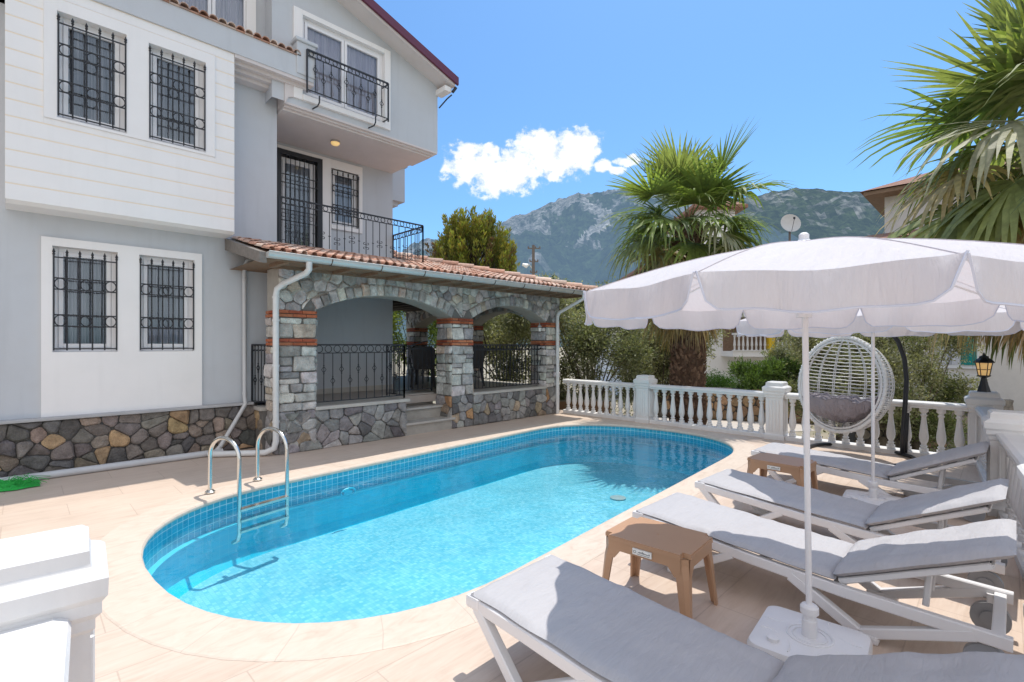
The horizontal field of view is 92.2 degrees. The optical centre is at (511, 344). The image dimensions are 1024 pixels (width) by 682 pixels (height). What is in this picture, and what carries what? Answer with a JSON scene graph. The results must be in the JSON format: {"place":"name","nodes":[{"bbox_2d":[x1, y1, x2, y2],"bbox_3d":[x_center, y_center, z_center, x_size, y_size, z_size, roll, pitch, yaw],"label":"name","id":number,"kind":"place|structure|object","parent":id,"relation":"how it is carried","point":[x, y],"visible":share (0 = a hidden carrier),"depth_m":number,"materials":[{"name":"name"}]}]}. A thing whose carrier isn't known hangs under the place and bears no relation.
{"place":"outdoors","nodes":[
{"label":"outdoors","id":0,"kind":"place"},
{"bbox_2d":[411,346,437,383],"bbox_3d":[-2.216,0.496,12.539,0.576,0.932,0.578,0,0,-45],"label":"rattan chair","id":1,"kind":"object","parent":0,"point":[423,370],"visible":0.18,"depth_m":12.53,"materials":[{"name":"black wicker"}]},
{"bbox_2d":[415,354,436,384],"bbox_3d":[-1.697,0.595,11.879,0.900,0.730,1.000,0,0,-45],"label":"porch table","id":2,"kind":"object","parent":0,"point":[416,377],"visible":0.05,"depth_m":11.89,"materials":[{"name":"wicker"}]},
{"bbox_2d":[0,410,1023,681],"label":"pool deck","id":3,"kind":"structure","parent":0,"point":[100,504],"depth_m":3.26,"materials":[{"name":"beige ceramic"}]},
{"bbox_2d":[0,473,48,491],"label":"garden netting","id":4,"kind":"object","parent":3,"relation":"on","point":[18,483],"visible":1,"depth_m":5.49,"materials":[{"name":"green plastic"}]},
{"bbox_2d":[0,525,108,681],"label":"balustrade","id":5,"kind":"object","parent":3,"relation":"on","point":[54,585],"visible":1,"depth_m":1.47,"materials":[{"name":"white paint"}]},
{"bbox_2d":[207,236,597,456],"bbox_3d":[-3.161,-0.315,11.252,7.692,3.836,7.117,0,0,-45],"label":"stone porch","id":6,"kind":"object","parent":3,"relation":"on","point":[461,303],"visible":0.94,"depth_m":8.64,"materials":[{"name":"grey stone"}]},
{"bbox_2d":[409,346,435,388],"bbox_3d":[-1.972,0.496,10.928,0.576,0.932,0.578,0,0,-14],"label":"rattan chair","id":7,"kind":"object","parent":6,"relation":"on","point":[426,354],"visible":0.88,"depth_m":10.71,"materials":[{"name":"black wicker"}]},
{"bbox_2d":[472,346,485,385],"bbox_3d":[-0.967,0.496,11.361,0.576,0.932,0.578,0,0,-45],"label":"rattan chair","id":8,"kind":"object","parent":6,"relation":"on","point":[475,359],"visible":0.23,"depth_m":11.24,"materials":[{"name":"black wicker"}]},
{"bbox_2d":[100,421,756,661],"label":"swimming pool","id":9,"kind":"structure","parent":3,"relation":"in","point":[382,551],"depth_m":5.55,"materials":[{"name":"blue liquid"}]},
{"bbox_2d":[205,427,288,544],"bbox_3d":[-2.906,1.503,5.409,0.627,1.131,0.655,0,0,32],"label":"pool ladder","id":10,"kind":"object","parent":9,"relation":"attached to","point":[241,509],"visible":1,"depth_m":5.27,"materials":[{"name":"metal"}]},
{"bbox_2d":[602,517,717,618],"bbox_3d":[0.912,1.389,3.076,0.582,0.422,0.462,0,0,42],"label":"side table","id":11,"kind":"object","parent":3,"relation":"on","point":[671,546],"visible":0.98,"depth_m":2.99,"materials":[{"name":"beige plastic"}]},
{"bbox_2d":[466,555,1023,681],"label":"sun lounger","id":12,"kind":"object","parent":3,"relation":"on","point":[576,623],"visible":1,"depth_m":2.08,"materials":[{"name":"white plastic"}]},
{"bbox_2d":[563,375,967,460],"bbox_3d":[3.744,1.114,9.224,0.378,0.972,7.052,0,0,-45],"label":"balustrade","id":13,"kind":"object","parent":3,"relation":"on","point":[776,394],"visible":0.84,"depth_m":8.71,"materials":[{"name":"white paint"}]},
{"bbox_2d":[747,453,817,489],"bbox_3d":[2.779,1.389,5.084,0.462,0.422,0.582,0,0,-43],"label":"side table","id":14,"kind":"object","parent":3,"relation":"on","point":[791,465],"visible":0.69,"depth_m":4.99,"materials":[{"name":"beige plastic"}]},
{"bbox_2d":[583,232,1023,661],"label":"parasol","id":15,"kind":"object","parent":3,"relation":"on","point":[804,282],"visible":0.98,"depth_m":1.92,"materials":[{"name":"white fabric"}]},
{"bbox_2d":[632,492,1016,652],"bbox_3d":[1.830,1.269,3.191,0.670,0.661,2.006,0,0,-44],"label":"sun lounger","id":16,"kind":"object","parent":3,"relation":"on","point":[931,557],"visible":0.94,"depth_m":2.76,"materials":[{"name":"white plastic"}]},
{"bbox_2d":[695,469,1008,597],"bbox_3d":[2.578,1.265,3.972,0.670,0.670,1.998,0,0,-43],"label":"sun lounger","id":17,"kind":"object","parent":3,"relation":"on","point":[761,495],"visible":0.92,"depth_m":3.70,"materials":[{"name":"white plastic"}]},
{"bbox_2d":[798,336,916,464],"bbox_3d":[4.970,0.571,7.137,1.369,2.042,1.482,0,0,-45],"label":"egg chair","id":18,"kind":"object","parent":3,"relation":"on","point":[842,409],"visible":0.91,"depth_m":7.06,"materials":[{"name":"white wicker"}]},
{"bbox_2d":[751,441,988,521],"bbox_3d":[3.730,1.263,5.294,0.670,0.674,1.998,0,0,-44],"label":"sun lounger","id":19,"kind":"object","parent":3,"relation":"on","point":[890,474],"visible":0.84,"depth_m":4.97,"materials":[{"name":"white plastic"}]},
{"bbox_2d":[736,305,1023,505],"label":"parasol","id":20,"kind":"object","parent":3,"relation":"on","point":[1000,323],"visible":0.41,"depth_m":4.71,"materials":[{"name":"white fabric"}]},
{"bbox_2d":[964,390,1023,616],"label":"balustrade","id":21,"kind":"object","parent":3,"relation":"on","point":[995,425],"visible":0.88,"depth_m":4.57,"materials":[{"name":"white paint"}]},
{"bbox_2d":[973,353,994,391],"bbox_3d":[6.322,0.367,6.604,0.212,0.530,0.212,0,0,-45],"label":"post lantern","id":22,"kind":"object","parent":21,"relation":"on","point":[983,363],"visible":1,"depth_m":6.57,"materials":[{"name":"black metal"}]},
{"bbox_2d":[393,188,798,346],"bbox_3d":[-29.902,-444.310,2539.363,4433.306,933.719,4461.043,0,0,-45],"label":"mountain","id":23,"kind":"structure","parent":0,"point":[572,238],"depth_m":1938.40,"materials":[{"name":"grey stone"}]},
{"bbox_2d":[395,347,948,451],"bbox_3d":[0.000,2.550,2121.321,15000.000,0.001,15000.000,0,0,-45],"label":"ground","id":24,"kind":"structure","parent":0,"point":[825,435],"depth_m":25.81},
{"bbox_2d":[0,0,458,480],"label":"villa","id":25,"kind":"object","parent":24,"relation":"on","point":[154,154],"visible":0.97,"depth_m":6.82,"materials":[{"name":"grey paint"}]},
{"bbox_2d":[52,247,117,351],"bbox_3d":[-5.486,-0.565,6.341,0.637,1.310,0.239,0,0,-45],"label":"window","id":26,"kind":"structure","parent":25,"relation":"in","point":[84,282],"depth_m":6.37,"materials":[{"name":"white plastic"}]},
{"bbox_2d":[57,13,126,132],"bbox_3d":[-5.168,-3.295,6.072,0.655,1.250,0.239,0,0,-45],"label":"window","id":27,"kind":"structure","parent":25,"relation":"in","point":[91,62],"depth_m":6.09,"materials":[{"name":"white plastic"}]},
{"bbox_2d":[139,256,194,350],"bbox_3d":[-4.874,-0.565,6.953,0.647,1.310,0.239,0,0,-45],"label":"window","id":28,"kind":"structure","parent":25,"relation":"in","point":[165,285],"depth_m":6.97,"materials":[{"name":"white plastic"}]},
{"bbox_2d":[149,46,205,151],"bbox_3d":[-4.550,-3.295,6.689,0.652,1.250,0.239,0,0,-45],"label":"window","id":29,"kind":"structure","parent":25,"relation":"in","point":[176,89],"depth_m":6.71,"materials":[{"name":"white plastic"}]},
{"bbox_2d":[178,0,245,29],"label":"french window","id":30,"kind":"structure","parent":25,"relation":"in","point":[234,11],"depth_m":7.50,"materials":[{"name":"white plastic"}]},
{"bbox_2d":[277,147,322,247],"bbox_3d":[-4.054,-2.500,9.358,0.840,2.200,0.227,0,0,-45],"label":"balcony door","id":31,"kind":"structure","parent":25,"relation":"in","point":[295,179],"depth_m":9.38,"materials":[{"name":"black plastic"}]},
{"bbox_2d":[303,18,381,121],"bbox_3d":[-2.922,-4.660,8.522,1.480,1.280,0.111,0,0,-45],"label":"french window","id":32,"kind":"structure","parent":25,"relation":"in","point":[330,44],"depth_m":8.51,"materials":[{"name":"white plastic"}]},
{"bbox_2d":[331,169,358,228],"bbox_3d":[-3.410,-2.940,9.986,0.591,1.120,0.210,0,0,-45],"label":"window","id":33,"kind":"structure","parent":25,"relation":"in","point":[344,190],"depth_m":10.03,"materials":[{"name":"white plastic"}]},
{"bbox_2d":[393,310,437,365],"bbox_3d":[-3.528,0.013,18.055,4.011,5.078,2.469,0,0,3],"label":"garden shrub","id":34,"kind":"object","parent":24,"relation":"on","point":[430,327],"visible":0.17,"depth_m":17.96,"materials":[{"name":"green plant"}]},
{"bbox_2d":[427,325,488,375],"bbox_3d":[-1.875,0.408,17.105,2.563,4.304,2.612,0,0,22],"label":"garden shrub","id":35,"kind":"object","parent":24,"relation":"on","point":[435,339],"visible":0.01,"depth_m":16.95,"materials":[{"name":"green plant"}]},
{"bbox_2d":[424,206,520,336],"bbox_3d":[-1.640,-1.522,19.965,4.131,8.145,4.151,0,0,-45],"label":"conifer","id":36,"kind":"object","parent":24,"relation":"on","point":[464,238],"visible":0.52,"depth_m":18.99,"materials":[{"name":"green plant"}]},
{"bbox_2d":[483,313,569,382],"bbox_3d":[-0.175,0.276,15.444,3.714,4.575,3.312,0,0,-14],"label":"olive tree","id":37,"kind":"object","parent":24,"relation":"on","point":[508,328],"visible":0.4,"depth_m":14.83,"materials":[{"name":"green plant"}]},
{"bbox_2d":[522,245,540,274],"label":"utility pole","id":38,"kind":"object","parent":24,"relation":"on","point":[533,261],"visible":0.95,"depth_m":44.91,"materials":[{"name":"grey wood"}]},
{"bbox_2d":[565,276,602,371],"bbox_3d":[4.231,-0.532,25.653,3.328,6.175,3.875,0,0,-45],"label":"green tree","id":39,"kind":"object","parent":24,"relation":"on","point":[580,305],"visible":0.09,"depth_m":25.42,"materials":[{"name":"green plant"}]},
{"bbox_2d":[522,271,666,415],"bbox_3d":[2.320,0.248,13.566,4.237,4.686,3.216,0,0,2],"label":"olive tree","id":40,"kind":"object","parent":24,"relation":"on","point":[586,344],"visible":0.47,"depth_m":13.10,"materials":[{"name":"green plant"}]},
{"bbox_2d":[601,117,799,424],"bbox_3d":[4.033,-1.175,10.856,4.646,7.450,4.114,0,0,-45],"label":"fan palm","id":41,"kind":"object","parent":24,"relation":"on","point":[680,178],"visible":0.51,"depth_m":10.26,"materials":[{"name":"green plant"}]},
{"bbox_2d":[705,368,740,387],"bbox_3d":[7.982,1.716,19.418,2.080,1.691,1.695,0,0,19],"label":"clipped hedge","id":42,"kind":"object","parent":24,"relation":"on","point":[718,381],"visible":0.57,"depth_m":19.23,"materials":[{"name":"green plant"}]},
{"bbox_2d":[595,201,859,395],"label":"neighbour house","id":43,"kind":"structure","parent":24,"relation":"on","point":[732,347],"depth_m":24.00,"materials":[{"name":"white paint"}]},
{"bbox_2d":[781,214,800,240],"bbox_3d":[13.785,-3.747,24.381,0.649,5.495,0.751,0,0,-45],"label":"satellite dish","id":44,"kind":"object","parent":43,"relation":"attached to","point":[790,223],"visible":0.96,"depth_m":24.46,"materials":[{"name":"white metal"}]},
{"bbox_2d":[658,387,813,423],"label":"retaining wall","id":45,"kind":"structure","parent":24,"relation":"on","point":[734,403],"depth_m":16.62,"materials":[{"name":"stone"}]},
{"bbox_2d":[726,354,824,390],"bbox_3d":[9.005,1.386,17.006,3.200,2.340,1.951,0,0,-3],"label":"oleander","id":46,"kind":"object","parent":24,"relation":"on","point":[755,376],"visible":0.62,"depth_m":16.71,"materials":[{"name":"green plant"}]},
{"bbox_2d":[760,330,828,385],"bbox_3d":[10.168,0.925,17.371,2.682,3.258,1.785,0,0,17],"label":"oleander","id":47,"kind":"object","parent":24,"relation":"on","point":[776,352],"visible":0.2,"depth_m":17.28,"materials":[{"name":"green plant"}]},
{"bbox_2d":[777,330,922,440],"bbox_3d":[7.536,0.828,11.254,3.171,3.466,2.141,0,0,-5],"label":"olive tree","id":48,"kind":"object","parent":24,"relation":"on","point":[895,365],"visible":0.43,"depth_m":11.01,"materials":[{"name":"green plant"}]},
{"bbox_2d":[836,333,988,451],"bbox_3d":[9.347,0.692,11.573,3.218,3.770,2.448,0,0,6],"label":"olive tree","id":49,"kind":"object","parent":24,"relation":"on","point":[936,384],"visible":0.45,"depth_m":11.24,"materials":[{"name":"green plant"}]},
{"bbox_2d":[843,399,1013,447],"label":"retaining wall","id":50,"kind":"structure","parent":24,"relation":"on","point":[882,438],"depth_m":12.12,"materials":[{"name":"stone"}]},
{"bbox_2d":[849,0,1023,370],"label":"fan palm","id":51,"kind":"object","parent":24,"relation":"on","point":[984,210],"visible":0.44,"depth_m":5.67,"materials":[{"name":"green plant"}]},
{"bbox_2d":[374,0,1023,251],"label":"sky","id":52,"kind":"structure","parent":0,"point":[544,104],"materials":[{"name":"blue"}]},
{"bbox_2d":[659,417,814,431],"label":"garden path","id":53,"kind":"structure","parent":0,"point":[755,425],"depth_m":15.52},
{"bbox_2d":[559,399,609,413],"bbox_3d":[1.700,2.015,13.200,1.800,1.070,0.400,0,0,0],"label":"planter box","id":54,"kind":"object","parent":53,"relation":"on","point":[562,404],"visible":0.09,"depth_m":13.00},
{"bbox_2d":[604,322,730,416],"bbox_3d":[4.312,0.445,14.589,3.589,4.234,3.046,0,0,-2],"label":"olive tree","id":55,"kind":"object","parent":53,"relation":"on","point":[662,365],"visible":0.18,"depth_m":14.22,"materials":[{"name":"green plant"}]},
{"bbox_2d":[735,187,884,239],"bbox_3d":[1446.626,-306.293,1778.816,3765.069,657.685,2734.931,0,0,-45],"label":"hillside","id":56,"kind":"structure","parent":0,"point":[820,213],"depth_m":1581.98,"materials":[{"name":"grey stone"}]},
{"bbox_2d":[860,151,1023,410],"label":"neighbour house","id":57,"kind":"structure","parent":0,"point":[1004,380],"depth_m":13.52,"materials":[{"name":"paint"}]},
{"bbox_2d":[940,337,978,368],"bbox_3d":[12.360,0.075,13.633,0.140,1.150,0.800,0,0,-45],"label":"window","id":58,"kind":"structure","parent":57,"relation":"in","point":[952,364],"depth_m":13.52,"materials":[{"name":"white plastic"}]}
]}

